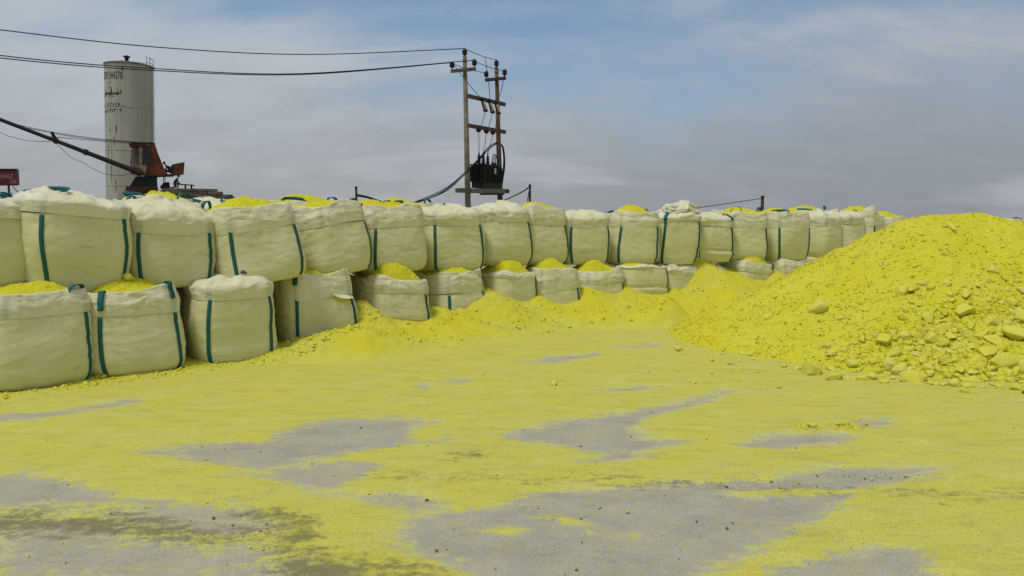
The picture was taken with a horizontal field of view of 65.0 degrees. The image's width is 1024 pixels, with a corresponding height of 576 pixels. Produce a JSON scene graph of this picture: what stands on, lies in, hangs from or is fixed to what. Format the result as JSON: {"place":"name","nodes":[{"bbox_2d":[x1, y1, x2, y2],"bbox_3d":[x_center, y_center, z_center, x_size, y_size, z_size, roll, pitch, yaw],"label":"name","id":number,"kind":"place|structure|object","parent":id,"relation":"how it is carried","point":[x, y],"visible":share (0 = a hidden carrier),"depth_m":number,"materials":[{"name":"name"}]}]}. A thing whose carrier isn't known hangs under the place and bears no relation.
{"place":"outdoors","nodes":[
{"label":"outdoors","id":0,"kind":"place"},
{"bbox_2d":[0,263,1023,575],"bbox_3d":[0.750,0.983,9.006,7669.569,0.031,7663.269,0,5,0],"label":"ground","id":1,"kind":"structure","parent":0,"point":[962,451],"depth_m":5.55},
{"bbox_2d":[0,169,19,192],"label":"roadside sign","id":2,"kind":"object","parent":1,"relation":"on","point":[9,178],"visible":0.8,"depth_m":54.42,"materials":[{"name":"metal"}]},
{"bbox_2d":[0,281,92,391],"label":"bulk bag","id":3,"kind":"object","parent":1,"relation":"on","point":[45,333],"visible":0.99,"depth_m":8.30,"materials":[{"name":"fabric"}]},
{"bbox_2d":[0,192,30,285],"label":"bulk bag","id":4,"kind":"object","parent":3,"relation":"on","point":[12,265],"visible":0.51,"depth_m":8.56,"materials":[{"name":"fabric"}]},
{"bbox_2d":[103,55,154,200],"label":"cement silo","id":5,"kind":"object","parent":1,"relation":"on","point":[129,100],"visible":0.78,"depth_m":71.39,"materials":[{"name":"white paint"}]},
{"bbox_2d":[87,277,185,376],"bbox_3d":[-4.487,0.398,9.406,1.138,1.137,1.121,-4,6,-40],"label":"bulk bag","id":6,"kind":"object","parent":1,"relation":"on","point":[137,324],"visible":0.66,"depth_m":8.99,"materials":[{"name":"fabric"}]},
{"bbox_2d":[123,273,133,280],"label":"sulphur lump","id":7,"kind":"object","parent":6,"relation":"in","point":[127,276],"visible":1,"depth_m":9.19,"materials":[{"name":"stone"}]},
{"bbox_2d":[176,287,183,314],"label":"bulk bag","id":8,"kind":"object","parent":1,"relation":"on","point":[180,292],"visible":0.02,"depth_m":10.20,"materials":[{"name":"fabric"}]},
{"bbox_2d":[112,190,193,202],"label":"bulk bag","id":9,"kind":"object","parent":8,"relation":"on","point":[169,195],"visible":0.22,"depth_m":11.02,"materials":[{"name":"fabric"}]},
{"bbox_2d":[122,193,215,287],"bbox_3d":[-4.329,-0.603,10.029,1.132,1.136,1.107,-1,6,-37],"label":"bulk bag","id":10,"kind":"object","parent":8,"relation":"on","point":[173,240],"visible":0.73,"depth_m":9.61,"materials":[{"name":"fabric"}]},
{"bbox_2d":[161,188,238,199],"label":"block stack","id":11,"kind":"object","parent":1,"relation":"on","point":[203,193],"visible":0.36,"depth_m":62.52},
{"bbox_2d":[0,118,184,195],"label":"cable crane","id":12,"kind":"object","parent":11,"relation":"on","point":[152,170],"visible":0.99,"depth_m":60.98,"materials":[{"name":"red metal"}]},
{"bbox_2d":[142,146,150,164],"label":"doorway","id":13,"kind":"structure","parent":12,"relation":"in","point":[146,150],"depth_m":61.08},
{"bbox_2d":[181,270,277,362],"bbox_3d":[-3.582,0.328,10.168,1.050,1.157,1.057,-3,6,-36],"label":"bulk bag","id":14,"kind":"object","parent":1,"relation":"on","point":[226,319],"visible":0.81,"depth_m":9.74,"materials":[{"name":"fabric"}]},
{"bbox_2d":[273,268,358,340],"bbox_3d":[-2.796,0.256,11.285,1.117,1.123,1.146,-6,6,-35],"label":"bulk bag","id":15,"kind":"object","parent":1,"relation":"on","point":[308,303],"visible":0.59,"depth_m":10.82,"materials":[{"name":"fabric"}]},
{"bbox_2d":[281,198,372,273],"bbox_3d":[-2.693,-0.741,11.591,1.060,1.132,1.052,-4,6,41],"label":"bulk bag","id":16,"kind":"object","parent":15,"relation":"on","point":[334,235],"visible":0.81,"depth_m":11.15,"materials":[{"name":"fabric"}]},
{"bbox_2d":[352,262,429,321],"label":"bulk bag","id":17,"kind":"object","parent":1,"relation":"on","point":[395,290],"visible":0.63,"depth_m":11.81,"materials":[{"name":"fabric"}]},
{"bbox_2d":[351,200,426,274],"bbox_3d":[-1.976,-0.787,12.466,1.082,1.116,1.125,-7,5,-34],"label":"bulk bag","id":18,"kind":"object","parent":17,"relation":"on","point":[396,230],"visible":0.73,"depth_m":12.01,"materials":[{"name":"fabric"}]},
{"bbox_2d":[0,263,781,398],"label":"spill crumbs","id":19,"kind":"object","parent":1,"relation":"on","point":[113,379],"visible":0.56,"depth_m":10.43,"materials":[{"name":"yellow sulphur"}]},
{"bbox_2d":[52,257,784,386],"bbox_3d":[2.873,0.050,14.486,23.288,1.101,5.400,-4,6,-40],"label":"spilled sulphur","id":20,"kind":"object","parent":1,"relation":"on","point":[368,344],"visible":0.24,"depth_m":12.61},
{"bbox_2d":[711,207,760,213],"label":"bulk bag","id":21,"kind":"object","parent":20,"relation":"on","point":[758,209],"visible":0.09,"depth_m":18.55,"materials":[{"name":"fabric"}]},
{"bbox_2d":[878,211,903,226],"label":"bulk bag","id":22,"kind":"object","parent":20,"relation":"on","point":[890,218],"visible":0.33,"depth_m":21.78,"materials":[{"name":"fabric"}]},
{"bbox_2d":[412,270,454,294],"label":"bulk bag","id":23,"kind":"object","parent":1,"relation":"on","point":[418,272],"depth_m":13.75,"materials":[{"name":"fabric"}]},
{"bbox_2d":[382,197,432,206],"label":"bulk bag","id":24,"kind":"object","parent":23,"relation":"on","point":[424,204],"visible":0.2,"depth_m":13.74,"materials":[{"name":"fabric"}]},
{"bbox_2d":[417,267,483,309],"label":"bulk bag","id":25,"kind":"object","parent":1,"relation":"on","point":[466,284],"visible":0.49,"depth_m":12.70,"materials":[{"name":"fabric"}]},
{"bbox_2d":[421,203,484,270],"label":"bulk bag","id":26,"kind":"object","parent":25,"relation":"on","point":[455,235],"visible":0.78,"depth_m":12.88,"materials":[{"name":"fabric"}]},
{"bbox_2d":[450,49,508,207],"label":"transformer poles","id":27,"kind":"object","parent":1,"relation":"on","point":[467,190],"visible":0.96,"depth_m":38.89,"materials":[{"name":"wood"}]},
{"bbox_2d":[0,57,446,74],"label":"overhead wire","id":28,"kind":"object","parent":27,"relation":"attached to","point":[201,72],"visible":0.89,"depth_m":33.30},
{"bbox_2d":[0,29,464,54],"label":"overhead wire","id":29,"kind":"object","parent":27,"relation":"attached to","point":[222,51],"visible":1,"depth_m":33.54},
{"bbox_2d":[0,55,471,73],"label":"overhead wire","id":30,"kind":"object","parent":27,"relation":"attached to","point":[227,72],"visible":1,"depth_m":33.84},
{"bbox_2d":[357,142,496,202],"bbox_3d":[-3.186,-5.064,33.006,0.889,3.506,16.905,1,5,14],"label":"cable bundle","id":31,"kind":"object","parent":27,"relation":"attached to","point":[450,186],"visible":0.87,"depth_m":36.00,"materials":[{"name":"black rubber"}]},
{"bbox_2d":[470,151,501,188],"bbox_3d":[-1.321,-5.830,39.862,1.065,1.770,2.020,2,5,27],"label":"pole transformer","id":32,"kind":"object","parent":27,"relation":"on","point":[483,175],"visible":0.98,"depth_m":39.26,"materials":[{"name":"metal"}]},
{"bbox_2d":[481,259,536,300],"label":"bulk bag","id":33,"kind":"object","parent":1,"relation":"on","point":[515,279],"visible":0.52,"depth_m":13.54,"materials":[{"name":"fabric"}]},
{"bbox_2d":[474,200,532,265],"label":"bulk bag","id":34,"kind":"object","parent":33,"relation":"on","point":[507,230],"visible":0.67,"depth_m":13.69,"materials":[{"name":"fabric"}]},
{"bbox_2d":[10,402,1013,574],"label":"dirt crumbs","id":35,"kind":"object","parent":1,"relation":"on","point":[576,569],"visible":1,"depth_m":4.87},
{"bbox_2d":[3,352,1022,554],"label":"yard crumbs","id":36,"kind":"object","parent":1,"relation":"on","point":[627,511],"visible":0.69,"depth_m":5.91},
{"bbox_2d":[525,257,579,303],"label":"bulk bag","id":37,"kind":"object","parent":1,"relation":"on","point":[558,282],"visible":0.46,"depth_m":14.12,"materials":[{"name":"fabric"}]},
{"bbox_2d":[521,202,568,264],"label":"bulk bag","id":38,"kind":"object","parent":37,"relation":"on","point":[549,231],"visible":0.61,"depth_m":14.31,"materials":[{"name":"fabric"}]},
{"bbox_2d":[573,260,623,293],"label":"bulk bag","id":39,"kind":"object","parent":1,"relation":"on","point":[597,275],"visible":0.48,"depth_m":14.72,"materials":[{"name":"fabric"}]},
{"bbox_2d":[563,209,609,264],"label":"bulk bag","id":40,"kind":"object","parent":39,"relation":"on","point":[588,232],"visible":0.73,"depth_m":14.79,"materials":[{"name":"fabric"}]},
{"bbox_2d":[605,263,668,294],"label":"bulk bag","id":41,"kind":"object","parent":1,"relation":"on","point":[652,279],"visible":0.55,"depth_m":15.18,"materials":[{"name":"fabric"}]},
{"bbox_2d":[605,204,659,263],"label":"bulk bag","id":42,"kind":"object","parent":41,"relation":"on","point":[634,233],"visible":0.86,"depth_m":15.35,"materials":[{"name":"fabric"}]},
{"bbox_2d":[664,263,697,289],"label":"bulk bag","id":43,"kind":"object","parent":1,"relation":"on","point":[680,277],"visible":0.2,"depth_m":15.77,"materials":[{"name":"fabric"}]},
{"bbox_2d":[651,200,701,264],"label":"bulk bag","id":44,"kind":"object","parent":43,"relation":"on","point":[680,234],"visible":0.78,"depth_m":15.82,"materials":[{"name":"fabric"}]},
{"bbox_2d":[554,355,880,430],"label":"yard pile crumbs","id":45,"kind":"object","parent":1,"relation":"on","point":[805,427],"visible":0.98,"depth_m":6.75,"materials":[{"name":"sulfur"}]},
{"bbox_2d":[714,264,726,269],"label":"bulk bag","id":46,"kind":"object","parent":1,"relation":"on","point":[720,267],"visible":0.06,"depth_m":16.51,"materials":[{"name":"fabric"}]},
{"bbox_2d":[698,212,734,262],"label":"bulk bag","id":47,"kind":"object","parent":46,"relation":"on","point":[717,238],"visible":0.62,"depth_m":16.36,"materials":[{"name":"fabric"}]},
{"bbox_2d":[716,256,773,280],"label":"bulk bag","id":48,"kind":"object","parent":1,"relation":"on","point":[762,269],"visible":0.4,"depth_m":16.76,"materials":[{"name":"fabric"}]},
{"bbox_2d":[720,206,767,259],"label":"bulk bag","id":49,"kind":"object","parent":48,"relation":"on","point":[750,233],"visible":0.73,"depth_m":16.82,"materials":[{"name":"fabric"}]},
{"bbox_2d":[767,258,805,274],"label":"bulk bag","id":50,"kind":"object","parent":1,"relation":"on","point":[784,266],"visible":0.26,"depth_m":17.31,"materials":[{"name":"fabric"}]},
{"bbox_2d":[760,208,810,260],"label":"bulk bag","id":51,"kind":"object","parent":50,"relation":"on","point":[788,235],"visible":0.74,"depth_m":17.33,"materials":[{"name":"fabric"}]},
{"bbox_2d":[806,257,818,262],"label":"bulk bag","id":52,"kind":"object","parent":1,"relation":"on","point":[811,259],"visible":0.06,"depth_m":18.33,"materials":[{"name":"fabric"}]},
{"bbox_2d":[807,208,842,257],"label":"bulk bag","id":53,"kind":"object","parent":52,"relation":"on","point":[826,233],"visible":0.63,"depth_m":18.33,"materials":[{"name":"fabric"}]},
{"bbox_2d":[825,373,842,379],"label":"sulphur lump","id":54,"kind":"object","parent":1,"relation":"on","point":[835,376],"visible":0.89,"depth_m":8.71,"materials":[{"name":"stone"}]},
{"bbox_2d":[670,213,1023,377],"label":"sulphur heap","id":55,"kind":"object","parent":1,"relation":"on","point":[942,262],"visible":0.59,"depth_m":10.99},
{"bbox_2d":[801,359,821,374],"bbox_3d":[3.394,0.930,9.101,0.224,0.261,0.290,1,5,17],"label":"sulphur lump","id":56,"kind":"object","parent":55,"relation":"on","point":[810,367],"visible":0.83,"depth_m":9.02,"materials":[{"name":"stone"}]},
{"bbox_2d":[806,298,827,312],"bbox_3d":[4.113,0.287,10.925,0.370,0.247,0.207,-17,6,14],"label":"sulphur lump","id":57,"kind":"object","parent":55,"relation":"on","point":[819,305],"visible":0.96,"depth_m":10.84,"materials":[{"name":"stone"}]},
{"bbox_2d":[826,350,837,355],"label":"sulphur lump","id":58,"kind":"object","parent":55,"relation":"on","point":[832,353],"visible":0.99,"depth_m":9.60,"materials":[{"name":"stone"}]},
{"bbox_2d":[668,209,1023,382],"bbox_3d":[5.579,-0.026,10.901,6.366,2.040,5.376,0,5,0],"label":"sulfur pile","id":59,"kind":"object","parent":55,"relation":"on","point":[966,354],"visible":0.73,"depth_m":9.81,"materials":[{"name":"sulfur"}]},
{"bbox_2d":[846,360,859,366],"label":"sulphur lump","id":60,"kind":"object","parent":55,"relation":"on","point":[852,363],"visible":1,"depth_m":9.32,"materials":[{"name":"stone"}]},
{"bbox_2d":[875,333,890,343],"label":"sulphur lump","id":61,"kind":"object","parent":55,"relation":"on","point":[883,338],"visible":1,"depth_m":9.51,"materials":[{"name":"stone"}]},
{"bbox_2d":[883,356,896,369],"bbox_3d":[4.310,0.868,9.154,0.152,0.114,0.196,17,38,10],"label":"sulphur lump","id":62,"kind":"object","parent":55,"relation":"on","point":[889,363],"visible":0.96,"depth_m":9.10,"materials":[{"name":"stone"}]},
{"bbox_2d":[886,346,902,356],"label":"sulphur lump","id":63,"kind":"object","parent":55,"relation":"on","point":[895,351],"visible":0.97,"depth_m":9.30,"materials":[{"name":"stone"}]},
{"bbox_2d":[891,363,907,374],"bbox_3d":[4.372,0.898,9.059,0.173,0.131,0.227,4,47,39],"label":"sulphur lump","id":64,"kind":"object","parent":55,"relation":"on","point":[897,369],"visible":0.72,"depth_m":9.01,"materials":[{"name":"stone"}]},
{"bbox_2d":[896,285,909,296],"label":"sulphur lump","id":65,"kind":"object","parent":55,"relation":"on","point":[901,290],"visible":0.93,"depth_m":10.49,"materials":[{"name":"stone"}]},
{"bbox_2d":[897,330,909,340],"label":"sulphur lump","id":66,"kind":"object","parent":55,"relation":"on","point":[904,335],"visible":1,"depth_m":9.59,"materials":[{"name":"stone"}]},
{"bbox_2d":[904,283,919,290],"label":"sulphur lump","id":67,"kind":"object","parent":55,"relation":"on","point":[912,287],"visible":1,"depth_m":10.47,"materials":[{"name":"stone"}]},
{"bbox_2d":[899,370,927,382],"bbox_3d":[4.367,0.975,8.692,0.256,0.167,0.251,-2,5,-27],"label":"sulphur lump","id":68,"kind":"object","parent":55,"relation":"on","point":[913,376],"visible":0.78,"depth_m":8.64,"materials":[{"name":"stone"}]},
{"bbox_2d":[918,352,927,364],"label":"sulphur lump","id":69,"kind":"object","parent":55,"relation":"on","point":[922,359],"visible":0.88,"depth_m":9.11,"materials":[{"name":"stone"}]},
{"bbox_2d":[921,311,933,322],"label":"sulphur lump","id":70,"kind":"object","parent":55,"relation":"on","point":[928,317],"visible":1,"depth_m":9.83,"materials":[{"name":"stone"}]},
{"bbox_2d":[923,362,934,369],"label":"sulphur lump","id":71,"kind":"object","parent":55,"relation":"on","point":[928,366],"visible":0.96,"depth_m":8.94,"materials":[{"name":"stone"}]},
{"bbox_2d":[925,331,938,342],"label":"sulphur lump","id":72,"kind":"object","parent":55,"relation":"on","point":[931,337],"visible":0.99,"depth_m":9.41,"materials":[{"name":"stone"}]},
{"bbox_2d":[940,338,949,346],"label":"sulphur lump","id":73,"kind":"object","parent":55,"relation":"on","point":[944,342],"visible":0.98,"depth_m":9.31,"materials":[{"name":"stone"}]},
{"bbox_2d":[938,323,952,328],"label":"sulphur lump","id":74,"kind":"object","parent":55,"relation":"on","point":[946,325],"visible":0.97,"depth_m":9.65,"materials":[{"name":"stone"}]},
{"bbox_2d":[945,332,956,338],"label":"sulphur lump","id":75,"kind":"object","parent":55,"relation":"on","point":[949,335],"visible":0.99,"depth_m":9.43,"materials":[{"name":"stone"}]},
{"bbox_2d":[947,378,960,386],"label":"sulphur lump","id":76,"kind":"object","parent":55,"relation":"on","point":[954,382],"visible":0.86,"depth_m":8.37,"materials":[{"name":"stone"}]},
{"bbox_2d":[955,303,974,316],"bbox_3d":[5.529,0.292,9.878,0.243,0.237,0.172,-20,53,-21],"label":"sulphur lump","id":77,"kind":"object","parent":55,"relation":"on","point":[963,309],"visible":0.91,"depth_m":9.80,"materials":[{"name":"stone"}]},
{"bbox_2d":[961,288,970,297],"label":"sulphur lump","id":78,"kind":"object","parent":55,"relation":"on","point":[965,293],"visible":1,"depth_m":10.11,"materials":[{"name":"stone"}]},
{"bbox_2d":[973,329,989,338],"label":"sulphur lump","id":79,"kind":"object","parent":55,"relation":"on","point":[981,334],"visible":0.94,"depth_m":9.34,"materials":[{"name":"stone"}]},
{"bbox_2d":[977,346,998,356],"bbox_3d":[5.383,0.726,9.028,0.261,0.119,0.180,-5,15,2],"label":"sulphur lump","id":80,"kind":"object","parent":55,"relation":"on","point":[984,351],"visible":0.94,"depth_m":9.01,"materials":[{"name":"stone"}]},
{"bbox_2d":[983,316,1001,325],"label":"sulphur lump","id":81,"kind":"object","parent":55,"relation":"on","point":[991,320],"visible":0.88,"depth_m":9.56,"materials":[{"name":"stone"}]},
{"bbox_2d":[983,334,1003,344],"bbox_3d":[5.541,0.629,9.240,0.173,0.114,0.251,8,27,0],"label":"sulphur lump","id":82,"kind":"object","parent":55,"relation":"on","point":[995,339],"visible":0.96,"depth_m":9.24,"materials":[{"name":"stone"}]},
{"bbox_2d":[987,264,1000,272],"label":"sulphur lump","id":83,"kind":"object","parent":55,"relation":"on","point":[994,268],"visible":1,"depth_m":10.53,"materials":[{"name":"stone"}]},
{"bbox_2d":[990,354,1023,367],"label":"sulphur lump","id":84,"kind":"object","parent":55,"relation":"on","point":[1007,360],"visible":0.88,"depth_m":8.81,"materials":[{"name":"stone"}]},
{"bbox_2d":[1003,369,1015,377],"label":"sulphur lump","id":85,"kind":"object","parent":55,"relation":"on","point":[1009,373],"visible":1,"depth_m":8.67,"materials":[{"name":"stone"}]},
{"bbox_2d":[1002,325,1023,340],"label":"sulphur lump","id":86,"kind":"object","parent":55,"relation":"on","point":[1014,333],"visible":0.86,"depth_m":9.29,"materials":[{"name":"stone"}]},
{"bbox_2d":[1007,298,1018,305],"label":"sulphur lump","id":87,"kind":"object","parent":55,"relation":"on","point":[1013,302],"visible":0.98,"depth_m":9.92,"materials":[{"name":"stone"}]},
{"bbox_2d":[1007,383,1023,389],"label":"sulphur lump","id":88,"kind":"object","parent":55,"relation":"on","point":[1012,386],"visible":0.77,"depth_m":8.20,"materials":[{"name":"stone"}]},
{"bbox_2d":[1014,307,1023,322],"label":"sulphur lump","id":89,"kind":"object","parent":55,"relation":"on","point":[1019,313],"visible":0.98,"depth_m":9.66,"materials":[{"name":"stone"}]},
{"bbox_2d":[856,375,867,380],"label":"sulphur lump","id":90,"kind":"object","parent":1,"relation":"on","point":[863,378],"visible":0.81,"depth_m":8.69,"materials":[{"name":"stone"}]},
{"bbox_2d":[960,382,974,387],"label":"sulphur lump","id":91,"kind":"object","parent":1,"relation":"on","point":[966,385],"visible":0.87,"depth_m":8.31,"materials":[{"name":"stone"}]},
{"bbox_2d":[958,377,985,381],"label":"sulphur lump","id":92,"kind":"object","parent":1,"relation":"on","point":[965,379],"visible":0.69,"depth_m":8.62,"materials":[{"name":"stone"}]},
{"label":"bulk bag","id":93,"kind":"object","parent":1,"relation":"on","visible":0},
{"bbox_2d":[11,186,132,291],"bbox_3d":[-5.091,-0.555,9.220,1.178,1.206,1.195,7,6,43],"label":"bulk bag","id":94,"kind":"object","parent":93,"relation":"on","point":[70,237],"visible":0.73,"depth_m":8.77,"materials":[{"name":"fabric"}]},
{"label":"bulk bag","id":95,"kind":"object","parent":1,"relation":"on","visible":0},
{"bbox_2d":[184,195,233,209],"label":"bulk bag","id":96,"kind":"object","parent":95,"relation":"on","point":[198,201],"visible":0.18,"depth_m":11.29,"materials":[{"name":"fabric"}]},
{"bbox_2d":[200,196,305,281],"bbox_3d":[-3.413,-0.638,10.518,1.171,1.136,1.156,-11,8,-37],"label":"bulk bag","id":97,"kind":"object","parent":95,"relation":"on","point":[257,237],"visible":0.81,"depth_m":10.07,"materials":[{"name":"fabric"}]},
{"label":"bulk bag","id":98,"kind":"object","parent":1,"relation":"on","visible":0},
{"bbox_2d":[787,205,826,211],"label":"bulk bag","id":99,"kind":"object","parent":98,"relation":"on","point":[804,208],"visible":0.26,"depth_m":19.61,"materials":[{"name":"fabric"}]},
{"bbox_2d":[828,209,865,245],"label":"bulk bag","id":100,"kind":"object","parent":98,"relation":"on","point":[853,227],"visible":0.48,"depth_m":19.21,"materials":[{"name":"fabric"}]},
{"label":"bulk bag","id":101,"kind":"object","parent":1,"relation":"on","visible":0},
{"bbox_2d":[855,205,884,233],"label":"bulk bag","id":102,"kind":"object","parent":101,"relation":"on","point":[874,220],"visible":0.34,"depth_m":20.31,"materials":[{"name":"fabric"}]},
{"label":"bulk bag","id":103,"kind":"object","parent":1,"relation":"on","visible":0},
{"bbox_2d":[269,193,337,204],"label":"bulk bag","id":104,"kind":"object","parent":103,"relation":"on","point":[296,198],"visible":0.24,"depth_m":12.26,"materials":[{"name":"fabric"}]},
{"bbox_2d":[359,199,389,206],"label":"bulk bag","id":105,"kind":"object","parent":103,"relation":"on","point":[369,202],"visible":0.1,"depth_m":13.11,"materials":[{"name":"fabric"}]},
{"bbox_2d":[0,0,1023,219],"label":"sky","id":106,"kind":"structure","parent":0,"point":[906,108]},
{"bbox_2d":[840,206,864,211],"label":"bulk bag","id":107,"kind":"object","parent":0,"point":[853,208],"visible":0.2,"depth_m":21.60,"materials":[{"name":"fabric"}]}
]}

